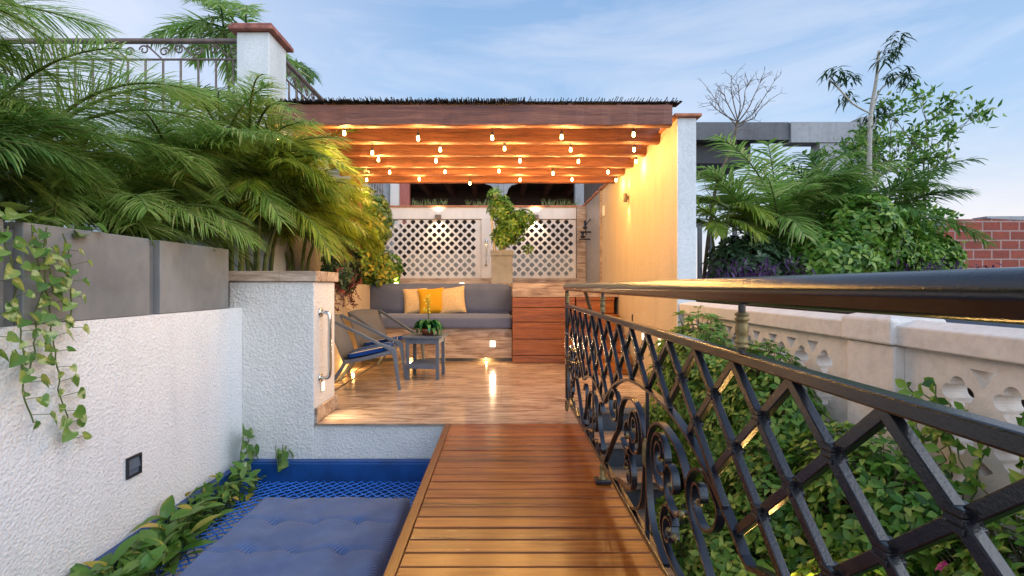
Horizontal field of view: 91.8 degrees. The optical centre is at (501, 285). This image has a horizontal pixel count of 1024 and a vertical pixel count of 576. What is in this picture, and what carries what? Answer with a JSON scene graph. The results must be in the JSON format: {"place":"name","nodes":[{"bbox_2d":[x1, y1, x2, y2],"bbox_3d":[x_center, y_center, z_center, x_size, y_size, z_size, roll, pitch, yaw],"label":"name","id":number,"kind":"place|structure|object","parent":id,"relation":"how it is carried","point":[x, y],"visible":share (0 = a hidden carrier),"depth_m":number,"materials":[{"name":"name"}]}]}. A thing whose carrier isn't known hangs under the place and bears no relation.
{"place":"outdoors","nodes":[
{"label":"outdoors","id":0,"kind":"place"},
{"bbox_2d":[368,183,603,275],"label":"back building","id":1,"kind":"structure","parent":0,"point":[462,193],"depth_m":13.45,"materials":[{"name":"beige paint"}]},
{"bbox_2d":[314,361,662,425],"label":"terrace floor","id":2,"kind":"structure","parent":0,"point":[484,392],"depth_m":4.52,"materials":[{"name":"brown wood"}]},
{"bbox_2d":[334,284,371,374],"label":"plaster wall","id":3,"kind":"structure","parent":2,"relation":"on","point":[363,291],"depth_m":6.15,"materials":[{"name":"beige paint"}]},
{"bbox_2d":[334,282,360,312],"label":"trailing plant","id":4,"kind":"object","parent":3,"relation":"on","point":[351,299],"visible":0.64,"depth_m":5.51,"materials":[{"name":"red plant"}]},
{"bbox_2d":[262,96,682,283],"bbox_3d":[-0.257,-0.800,5.508,3.602,1.600,2.684,0,0,0],"label":"pergola","id":5,"kind":"object","parent":3,"relation":"on","point":[597,134],"visible":0.94,"depth_m":4.74,"materials":[{"name":"brown wood"}]},
{"bbox_2d":[334,362,376,390],"bbox_3d":[-1.656,0.997,5.300,0.128,0.005,2.400,0,0,0],"label":"floor channel","id":6,"kind":"object","parent":2,"relation":"on","point":[355,376],"visible":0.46,"depth_m":5.54,"materials":[{"name":"silver metal"}]},
{"bbox_2d":[334,314,404,389],"bbox_3d":[-1.367,0.647,5.017,0.760,0.723,0.594,0,0,-5],"label":"armchair","id":7,"kind":"object","parent":2,"relation":"on","point":[350,355],"visible":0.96,"depth_m":4.88,"materials":[{"name":"grey metal"}]},
{"bbox_2d":[347,309,424,375],"bbox_3d":[-1.373,0.647,5.893,0.760,0.723,0.594,0,0,24],"label":"armchair","id":8,"kind":"object","parent":2,"relation":"on","point":[372,318],"visible":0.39,"depth_m":6.00,"materials":[{"name":"grey metal"}]},
{"bbox_2d":[402,333,447,379],"bbox_3d":[-0.830,0.769,5.451,0.430,0.462,0.402,0,0,4],"label":"side table","id":9,"kind":"object","parent":2,"relation":"on","point":[414,339],"visible":0.99,"depth_m":5.28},
{"bbox_2d":[412,294,443,335],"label":"potted plant","id":10,"kind":"object","parent":9,"relation":"on","point":[428,327],"visible":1,"depth_m":5.37,"materials":[{"name":"green plant"}]},
{"bbox_2d":[365,283,511,360],"bbox_3d":[-0.863,0.482,6.853,2.035,1.035,0.735,0,0,0],"label":"sofa bench","id":11,"kind":"object","parent":2,"relation":"on","point":[479,324],"visible":0.69,"depth_m":6.55,"materials":[{"name":"fabric"}]},
{"bbox_2d":[403,288,426,312],"bbox_3d":[-1.191,0.207,7.014,0.398,0.386,0.164,-5,-13,-6],"label":"pillow","id":12,"kind":"object","parent":11,"relation":"on","point":[411,301],"visible":0.56,"depth_m":6.94,"materials":[{"name":"fabric"}]},
{"bbox_2d":[417,287,443,313],"bbox_3d":[-0.977,0.212,6.964,0.370,0.370,0.154,-4,-11,-14],"label":"pillow","id":13,"kind":"object","parent":11,"relation":"on","point":[435,296],"visible":0.9,"depth_m":6.91,"materials":[{"name":"yellow fabric"}]},
{"bbox_2d":[440,286,465,312],"bbox_3d":[-0.698,0.203,6.990,0.408,0.396,0.161,-7,-15,6],"label":"pillow","id":14,"kind":"object","parent":11,"relation":"on","point":[453,300],"visible":0.84,"depth_m":6.92,"materials":[{"name":"fabric"}]},
{"bbox_2d":[490,340,495,346],"bbox_3d":[-0.115,0.765,6.543,0.080,0.090,0.011,0,0,0],"label":"step light","id":15,"kind":"object","parent":11,"relation":"attached to","point":[492,343],"visible":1,"depth_m":6.54,"materials":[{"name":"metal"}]},
{"bbox_2d":[398,278,618,314],"bbox_3d":[-0.175,0.433,7.660,3.386,1.134,2.480,0,0,0],"label":"stone ledge","id":16,"kind":"object","parent":2,"relation":"on","point":[536,287],"visible":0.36,"depth_m":6.76,"materials":[{"name":"stone"}]},
{"bbox_2d":[383,205,585,282],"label":"lattice wall","id":17,"kind":"structure","parent":16,"relation":"on","point":[574,216],"depth_m":8.93,"materials":[{"name":"beige paint"}]},
{"bbox_2d":[412,199,447,204],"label":"grassy plant","id":18,"kind":"object","parent":17,"relation":"on","point":[435,202],"visible":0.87,"depth_m":8.96,"materials":[{"name":"green plant"}]},
{"bbox_2d":[465,197,489,204],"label":"grassy plant","id":19,"kind":"object","parent":17,"relation":"on","point":[478,203],"visible":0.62,"depth_m":8.95,"materials":[{"name":"green plant"}]},
{"bbox_2d":[485,239,487,265],"bbox_3d":[-0.270,-0.595,8.862,0.058,0.488,0.073,0,0,0],"label":"door pull","id":20,"kind":"object","parent":17,"relation":"attached to","point":[486,241],"depth_m":8.83,"materials":[{"name":"metal"}]},
{"bbox_2d":[541,199,580,204],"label":"grassy plant","id":21,"kind":"object","parent":17,"relation":"on","point":[542,201],"visible":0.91,"depth_m":8.95,"materials":[{"name":"green plant"}]},
{"bbox_2d":[490,250,513,283],"bbox_3d":[0.010,-0.283,7.610,0.346,0.503,0.346,0,0,0],"label":"planter","id":22,"kind":"object","parent":16,"relation":"on","point":[501,266],"visible":1,"depth_m":7.45,"materials":[{"name":"grey stone"}]},
{"bbox_2d":[486,187,535,255],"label":"climbing shrub","id":23,"kind":"object","parent":22,"relation":"in","point":[511,224],"visible":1,"depth_m":7.47,"materials":[{"name":"green plant"}]},
{"bbox_2d":[511,297,574,362],"bbox_3d":[0.547,0.574,6.795,0.805,0.848,0.790,0,0,0],"label":"wooden cabinet","id":24,"kind":"object","parent":2,"relation":"on","point":[538,329],"visible":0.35,"depth_m":6.40,"materials":[{"name":"red wood"}]},
{"bbox_2d":[583,292,596,390],"bbox_3d":[0.813,0.508,4.551,0.039,0.984,0.457,0,0,23],"label":"stair handrail","id":25,"kind":"object","parent":2,"relation":"on","point":[587,299],"visible":0.41,"depth_m":4.52,"materials":[{"name":"black metal"}]},
{"bbox_2d":[574,297,631,373],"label":"wooden steps","id":26,"kind":"structure","parent":2,"relation":"on","point":[595,303],"depth_m":6.13,"materials":[{"name":"red wood"}]},
{"bbox_2d":[0,0,1023,278],"label":"sky","id":27,"kind":"structure","parent":0,"point":[398,49],"materials":[{"name":"blue"}]},
{"bbox_2d":[944,319,1023,328],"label":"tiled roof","id":28,"kind":"structure","parent":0,"point":[987,324],"depth_m":2.70,"materials":[{"name":"blue tile"}]},
{"bbox_3d":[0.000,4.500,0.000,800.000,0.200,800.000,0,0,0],"label":"ground","id":29,"kind":"structure","parent":0,"visible":0},
{"bbox_2d":[0,229,241,575],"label":"stucco wall","id":30,"kind":"structure","parent":29,"relation":"on","point":[164,394],"depth_m":2.39,"materials":[{"name":"white paint"}]},
{"bbox_2d":[0,219,2,326],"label":"planter box","id":31,"kind":"object","parent":30,"relation":"on","point":[1,282],"visible":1,"depth_m":1.87,"materials":[{"name":"concrete"}]},
{"bbox_2d":[0,226,56,429],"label":"pothos vine","id":32,"kind":"object","parent":31,"relation":"hanging from","point":[12,313],"visible":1,"depth_m":1.84,"materials":[{"name":"green plant"}]},
{"bbox_2d":[3,222,148,324],"bbox_3d":[-2.112,-0.049,2.308,0.455,0.407,0.705,0,0,0],"label":"planter box","id":33,"kind":"object","parent":30,"relation":"on","point":[117,275],"visible":0.78,"depth_m":2.30,"materials":[{"name":"concrete"}]},
{"bbox_2d":[0,202,107,442],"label":"pothos vine","id":34,"kind":"object","parent":33,"relation":"in","point":[37,250],"visible":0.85,"depth_m":2.04,"materials":[{"name":"green plant"}]},
{"bbox_2d":[126,452,141,479],"bbox_3d":[-1.873,0.917,2.530,0.011,0.105,0.100,0,0,0],"label":"recessed light","id":35,"kind":"object","parent":30,"relation":"attached to","point":[133,465],"visible":1,"depth_m":2.53,"materials":[{"name":"black plastic"}]},
{"bbox_2d":[149,240,227,313],"bbox_3d":[-2.112,-0.049,3.085,0.455,0.407,0.690,0,0,0],"label":"planter box","id":36,"kind":"object","parent":30,"relation":"on","point":[188,277],"visible":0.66,"depth_m":2.99,"materials":[{"name":"concrete"}]},
{"bbox_2d":[0,124,255,255],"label":"palm","id":37,"kind":"object","parent":36,"relation":"in","point":[102,211],"visible":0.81,"depth_m":2.77,"materials":[{"name":"green plant"}]},
{"bbox_2d":[86,459,429,575],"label":"hammock net","id":38,"kind":"object","parent":30,"relation":"attached to","point":[364,478],"visible":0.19,"depth_m":3.52,"materials":[{"name":"blue fabric"}]},
{"bbox_2d":[68,563,139,575],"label":"broad leaf plant","id":39,"kind":"object","parent":38,"relation":"on","point":[78,569],"visible":0.86,"depth_m":2.13,"materials":[{"name":"green plant"}]},
{"bbox_2d":[83,531,176,575],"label":"broad leaf plant","id":40,"kind":"object","parent":38,"relation":"on","point":[146,562],"visible":0.93,"depth_m":2.24,"materials":[{"name":"green plant"}]},
{"bbox_2d":[110,519,216,575],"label":"broad leaf plant","id":41,"kind":"object","parent":38,"relation":"on","point":[173,550],"visible":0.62,"depth_m":2.44,"materials":[{"name":"green plant"}]},
{"bbox_2d":[131,495,220,564],"bbox_3d":[-1.684,1.329,2.618,0.380,0.346,0.462,0,0,0],"label":"broad leaf plant","id":42,"kind":"object","parent":38,"relation":"on","point":[184,513],"visible":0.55,"depth_m":2.65,"materials":[{"name":"green plant"}]},
{"bbox_2d":[177,482,235,539],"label":"broad leaf plant","id":43,"kind":"object","parent":38,"relation":"on","point":[207,502],"visible":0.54,"depth_m":2.89,"materials":[{"name":"green plant"}]},
{"bbox_2d":[195,466,257,526],"bbox_3d":[-1.716,1.345,3.073,0.308,0.315,0.431,0,0,0],"label":"broad leaf plant","id":44,"kind":"object","parent":38,"relation":"on","point":[225,490],"visible":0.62,"depth_m":3.09,"materials":[{"name":"green plant"}]},
{"bbox_2d":[215,460,265,509],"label":"broad leaf plant","id":45,"kind":"object","parent":38,"relation":"on","point":[238,467],"visible":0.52,"depth_m":3.31,"materials":[{"name":"green plant"}]},
{"bbox_2d":[275,444,293,471],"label":"pothos vine","id":46,"kind":"object","parent":38,"relation":"on","point":[282,455],"visible":0.99,"depth_m":3.48,"materials":[{"name":"green plant"}]},
{"bbox_2d":[178,497,409,575],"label":"mattress","id":47,"kind":"object","parent":38,"relation":"on","point":[335,536],"visible":1,"depth_m":2.49,"materials":[{"name":"blue fabric"}]},
{"bbox_2d":[5,23,387,270],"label":"terrace","id":48,"kind":"structure","parent":29,"relation":"on","point":[263,48],"depth_m":5.05,"materials":[{"name":"paint"}]},
{"bbox_2d":[0,38,236,108],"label":"terrace railing","id":49,"kind":"object","parent":48,"relation":"on","point":[147,41],"visible":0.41,"depth_m":5.14,"materials":[{"name":"brown metal"}]},
{"bbox_2d":[118,78,235,108],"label":"palm","id":50,"kind":"object","parent":48,"relation":"on","point":[176,98],"visible":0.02,"depth_m":7.20,"materials":[{"name":"green plant"}]},
{"bbox_2d":[141,0,310,101],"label":"palm","id":51,"kind":"object","parent":48,"relation":"on","point":[200,27],"visible":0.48,"depth_m":6.78,"materials":[{"name":"green plant"}]},
{"bbox_2d":[287,58,322,99],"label":"palm","id":52,"kind":"object","parent":48,"relation":"on","point":[311,74],"visible":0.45,"depth_m":8.59,"materials":[{"name":"green plant"}]},
{"bbox_2d":[286,59,383,193],"bbox_3d":[-2.450,-2.185,7.870,0.060,0.770,4.900,0,0,0],"label":"terrace railing","id":53,"kind":"object","parent":48,"relation":"on","point":[296,73],"visible":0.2,"depth_m":6.04,"materials":[{"name":"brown metal"}]},
{"bbox_2d":[228,271,337,515],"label":"stucco pier","id":54,"kind":"structure","parent":29,"relation":"on","point":[287,402],"depth_m":3.60,"materials":[{"name":"paint"}]},
{"bbox_2d":[238,423,258,473],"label":"pothos vine","id":55,"kind":"object","parent":54,"relation":"attached to","point":[250,450],"visible":0.94,"depth_m":3.46,"materials":[{"name":"green plant"}]},
{"bbox_2d":[321,380,324,391],"bbox_3d":[-1.353,0.760,3.760,0.010,0.080,0.060,0,0,0],"label":"step light","id":56,"kind":"object","parent":54,"relation":"attached to","point":[322,385],"visible":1,"depth_m":3.76,"materials":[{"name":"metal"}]},
{"bbox_2d":[319,308,331,382],"bbox_3d":[-1.314,0.445,3.720,0.086,0.562,0.072,0,0,0],"label":"grab handle","id":57,"kind":"object","parent":54,"relation":"attached to","point":[329,316],"visible":1,"depth_m":3.71,"materials":[{"name":"metal"}]},
{"bbox_2d":[315,426,443,506],"bbox_3d":[-0.380,2.708,5.010,1.960,3.384,2.780,0,0,0],"label":"terrace base","id":58,"kind":"object","parent":29,"relation":"on","point":[375,442],"visible":0.12,"depth_m":3.62,"materials":[{"name":"grey paint"}]},
{"bbox_2d":[383,424,663,575],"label":"wooden bridge","id":59,"kind":"structure","parent":58,"relation":"on","point":[512,500],"depth_m":2.19,"materials":[{"name":"brown wood"}]},
{"bbox_2d":[563,267,1023,575],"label":"iron railing","id":60,"kind":"object","parent":59,"relation":"on","point":[991,295],"visible":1,"depth_m":0.90,"materials":[{"name":"black metal"}]},
{"bbox_2d":[587,414,674,457],"bbox_3d":[1.050,2.726,5.250,0.900,3.348,2.300,0,0,0],"label":"terrace base","id":61,"kind":"object","parent":29,"relation":"on","point":[609,424],"depth_m":4.10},
{"bbox_2d":[594,431,671,536],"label":"stairs","id":62,"kind":"structure","parent":61,"relation":"attached to","point":[616,461],"depth_m":3.75,"materials":[{"name":"stone"}]},
{"bbox_2d":[583,113,701,388],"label":"plaster wall","id":63,"kind":"structure","parent":29,"relation":"on","point":[649,229],"depth_m":4.93,"materials":[{"name":"paint"}]},
{"bbox_2d":[586,191,601,282],"bbox_3d":[1.510,-0.738,8.150,0.023,1.405,1.300,0,0,0],"label":"mosaic panel","id":64,"kind":"object","parent":63,"relation":"attached to","point":[594,245],"visible":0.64,"depth_m":8.01,"materials":[{"name":"grey tile"}]},
{"bbox_2d":[579,219,590,239],"bbox_3d":[1.400,-0.948,8.300,0.200,0.359,0.095,0,0,0],"label":"wall ornament","id":65,"kind":"object","parent":64,"relation":"attached to","point":[585,227],"depth_m":8.29,"materials":[{"name":"black paint"}]},
{"bbox_2d":[602,206,604,215],"bbox_3d":[1.508,-1.105,7.325,0.026,0.150,0.090,0,0,0],"label":"switch box","id":66,"kind":"object","parent":63,"relation":"attached to","point":[603,210],"visible":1,"depth_m":7.28,"materials":[{"name":"white plastic"}]},
{"bbox_2d":[623,193,628,201],"bbox_3d":[1.488,-1.050,5.910,0.067,0.100,0.048,0,0,0],"label":"wall sconce","id":67,"kind":"object","parent":63,"relation":"attached to","point":[625,197],"depth_m":5.89,"materials":[{"name":"brown metal"}]},
{"bbox_2d":[679,473,712,500],"bbox_3d":[1.410,2.975,1.400,0.300,2.850,5.800,0,0,0],"label":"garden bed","id":68,"kind":"object","parent":29,"relation":"on","point":[682,487],"depth_m":3.83,"materials":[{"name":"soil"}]},
{"bbox_2d":[642,305,774,505],"bbox_3d":[1.351,0.870,3.402,0.433,1.474,1.731,0,0,0],"label":"garden shrub","id":69,"kind":"object","parent":68,"relation":"on","point":[698,390],"visible":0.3,"depth_m":3.26,"materials":[{"name":"green plant"}]},
{"bbox_2d":[651,489,797,575],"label":"garden shrub","id":70,"kind":"object","parent":68,"relation":"on","point":[685,551],"visible":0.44,"depth_m":2.18,"materials":[{"name":"green plant"}]},
{"bbox_2d":[712,339,850,575],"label":"garden shrub","id":71,"kind":"object","parent":68,"relation":"on","point":[788,421],"visible":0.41,"depth_m":2.27,"materials":[{"name":"green plant"}]},
{"bbox_2d":[780,420,965,575],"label":"garden shrub","id":72,"kind":"object","parent":68,"relation":"on","point":[875,473],"visible":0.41,"depth_m":1.72,"materials":[{"name":"green plant"}]},
{"bbox_2d":[907,500,1023,575],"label":"garden shrub","id":73,"kind":"object","parent":68,"relation":"on","point":[1005,545],"visible":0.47,"depth_m":1.33,"materials":[{"name":"green plant"}]},
{"bbox_2d":[696,117,876,202],"bbox_3d":[6.210,0.337,12.060,4.140,8.126,2.280,0,0,0],"label":"concrete frame","id":74,"kind":"object","parent":29,"relation":"on","point":[803,134],"visible":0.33,"depth_m":11.00,"materials":[{"name":"grey concrete"}]},
{"bbox_2d":[679,301,1023,574],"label":"garden wall","id":75,"kind":"structure","parent":29,"relation":"on","point":[983,363],"depth_m":1.89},
{"bbox_2d":[878,377,1023,534],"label":"vine","id":76,"kind":"object","parent":75,"relation":"attached to","point":[967,484],"visible":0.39,"depth_m":1.65,"materials":[{"name":"green plant"}]},
{"bbox_2d":[696,301,1023,441],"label":"planting bed","id":77,"kind":"object","parent":29,"relation":"on","point":[970,392],"depth_m":3.02,"materials":[{"name":"soil"}]},
{"bbox_2d":[697,63,781,278],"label":"bare tree","id":78,"kind":"object","parent":77,"relation":"on","point":[737,123],"visible":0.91,"depth_m":6.20,"materials":[{"name":"brown plant"}]},
{"bbox_2d":[696,194,783,261],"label":"palm","id":79,"kind":"object","parent":77,"relation":"on","point":[715,227],"visible":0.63,"depth_m":5.66,"materials":[{"name":"green plant"}]},
{"bbox_2d":[700,257,785,277],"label":"purple plant","id":80,"kind":"object","parent":77,"relation":"on","point":[742,269],"visible":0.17,"depth_m":5.20,"materials":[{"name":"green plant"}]},
{"bbox_2d":[702,232,797,277],"bbox_3d":[2.904,-0.193,5.802,1.060,0.880,0.886,0,0,0],"label":"leafy shrub","id":81,"kind":"object","parent":77,"relation":"on","point":[739,248],"visible":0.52,"depth_m":5.57,"materials":[{"name":"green plant"}]},
{"bbox_2d":[737,255,814,276],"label":"purple plant","id":82,"kind":"object","parent":77,"relation":"on","point":[767,271],"visible":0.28,"depth_m":5.26,"materials":[{"name":"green plant"}]},
{"bbox_2d":[696,132,914,252],"bbox_3d":[3.349,-0.776,6.281,2.386,1.816,2.152,0,0,-7],"label":"palm","id":83,"kind":"object","parent":77,"relation":"on","point":[787,199],"visible":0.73,"depth_m":5.80,"materials":[{"name":"green plant"}]},
{"bbox_2d":[696,222,946,278],"bbox_3d":[6.168,-0.569,9.640,4.903,1.339,0.080,0,0,0],"label":"neighbour railing","id":84,"kind":"object","parent":77,"relation":"on","point":[699,249],"visible":0.05,"depth_m":9.61,"materials":[{"name":"black metal"}]},
{"bbox_2d":[776,192,909,274],"bbox_3d":[3.867,-0.446,5.688,1.529,1.233,0.886,0,0,0],"label":"leafy shrub","id":85,"kind":"object","parent":77,"relation":"on","point":[849,243],"visible":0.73,"depth_m":5.46,"materials":[{"name":"green plant"}]},
{"bbox_2d":[766,193,933,271],"bbox_3d":[4.418,-0.563,6.440,2.034,1.418,0.930,0,0,7],"label":"leafy shrub","id":86,"kind":"object","parent":77,"relation":"on","point":[908,257],"visible":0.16,"depth_m":6.12,"materials":[{"name":"green plant"}]},
{"bbox_2d":[738,148,998,249],"bbox_3d":[4.572,-0.796,6.608,2.498,1.855,2.743,0,0,-34],"label":"palm","id":87,"kind":"object","parent":77,"relation":"on","point":[887,191],"visible":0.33,"depth_m":6.18,"materials":[{"name":"green plant"}]},
{"bbox_2d":[816,31,921,191],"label":"slender tree","id":88,"kind":"object","parent":77,"relation":"on","point":[871,120],"visible":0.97,"depth_m":6.98,"materials":[{"name":"green plant"}]},
{"bbox_2d":[804,78,1006,216],"bbox_3d":[5.832,-1.353,7.609,1.772,2.914,3.586,0,0,16],"label":"leafy tree","id":89,"kind":"object","parent":77,"relation":"on","point":[879,145],"visible":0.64,"depth_m":6.99,"materials":[{"name":"green plant"}]},
{"bbox_2d":[889,256,958,271],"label":"purple plant","id":90,"kind":"object","parent":77,"relation":"on","point":[923,268],"visible":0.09,"depth_m":5.73,"materials":[{"name":"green plant"}]},
{"bbox_2d":[887,209,967,270],"bbox_3d":[5.561,-0.472,6.691,1.074,1.311,1.089,0,0,0],"label":"leafy shrub","id":91,"kind":"object","parent":77,"relation":"on","point":[941,246],"visible":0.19,"depth_m":6.30,"materials":[{"name":"green plant"}]},
{"bbox_2d":[888,162,967,245],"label":"leafy tree","id":92,"kind":"object","parent":77,"relation":"on","point":[935,210],"visible":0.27,"depth_m":6.73,"materials":[{"name":"green plant"}]},
{"bbox_2d":[922,261,1001,269],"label":"purple plant","id":93,"kind":"object","parent":77,"relation":"on","point":[961,266],"visible":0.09,"depth_m":6.03,"materials":[{"name":"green plant"}]},
{"bbox_2d":[937,216,1023,268],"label":"brick wall","id":94,"kind":"structure","parent":29,"relation":"on","point":[1006,233],"depth_m":10.00,"materials":[{"name":"red brick"}]},
{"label":"planting bed","id":95,"kind":"structure","parent":0,"visible":0},
{"bbox_2d":[60,113,270,235],"bbox_3d":[-2.859,-0.703,4.314,1.952,1.414,2.269,0,0,26],"label":"palm","id":96,"kind":"object","parent":95,"relation":"on","point":[198,187],"depth_m":4.09,"materials":[{"name":"green plant"}]},
{"bbox_2d":[42,81,334,270],"bbox_3d":[-2.187,-0.754,3.774,1.634,1.518,2.434,0,0,0],"label":"palm","id":97,"kind":"object","parent":95,"relation":"on","point":[206,145],"visible":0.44,"depth_m":3.29,"materials":[{"name":"green plant"}]},
{"bbox_2d":[143,70,370,285],"bbox_3d":[-1.817,-0.701,4.014,1.408,1.505,1.965,0,0,0],"label":"palm","id":98,"kind":"object","parent":95,"relation":"on","point":[311,148],"visible":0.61,"depth_m":3.75,"materials":[{"name":"green plant"}]},
{"bbox_2d":[156,81,374,270],"bbox_3d":[-1.811,-0.683,4.381,1.672,1.471,2.378,0,0,0],"label":"palm","id":99,"kind":"object","parent":95,"relation":"on","point":[317,219],"visible":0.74,"depth_m":3.91,"materials":[{"name":"green plant"}]},
{"bbox_2d":[199,128,376,270],"bbox_3d":[-2.131,-0.720,5.022,1.856,1.546,1.898,0,0,-32],"label":"palm","id":100,"kind":"object","parent":95,"relation":"on","point":[262,231],"visible":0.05,"depth_m":4.89,"materials":[{"name":"green plant"}]},
{"bbox_2d":[273,189,390,270],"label":"palm","id":101,"kind":"object","parent":95,"relation":"on","point":[291,264],"visible":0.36,"depth_m":5.38,"materials":[{"name":"green plant"}]},
{"bbox_2d":[320,240,362,296],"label":"flowering bush","id":102,"kind":"object","parent":95,"relation":"on","point":[349,277],"visible":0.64,"depth_m":5.59,"materials":[{"name":"green plant"}]},
{"bbox_2d":[342,187,404,287],"bbox_3d":[-1.938,-0.722,7.325,1.030,1.575,1.701,0,0,-21],"label":"croton bush","id":103,"kind":"object","parent":95,"relation":"on","point":[390,271],"visible":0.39,"depth_m":7.03,"materials":[{"name":"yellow plant"}]},
{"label":"planting bed","id":104,"kind":"structure","parent":0,"visible":0},
{"bbox_2d":[0,171,73,227],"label":"palm","id":105,"kind":"object","parent":104,"relation":"on","point":[25,201],"visible":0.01,"depth_m":3.39,"materials":[{"name":"green plant"}]},
{"bbox_2d":[0,73,128,231],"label":"palm","id":106,"kind":"object","parent":104,"relation":"in","point":[31,149],"visible":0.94,"depth_m":2.17,"materials":[{"name":"green plant"}]},
{"bbox_2d":[0,0,153,236],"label":"palm","id":107,"kind":"object","parent":104,"relation":"on","point":[5,10],"visible":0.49,"depth_m":2.39,"materials":[{"name":"green plant"}]},
{"bbox_2d":[0,0,248,245],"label":"palm","id":108,"kind":"object","parent":104,"relation":"in","point":[75,109],"visible":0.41,"depth_m":2.79,"materials":[{"name":"green plant"}]}
]}

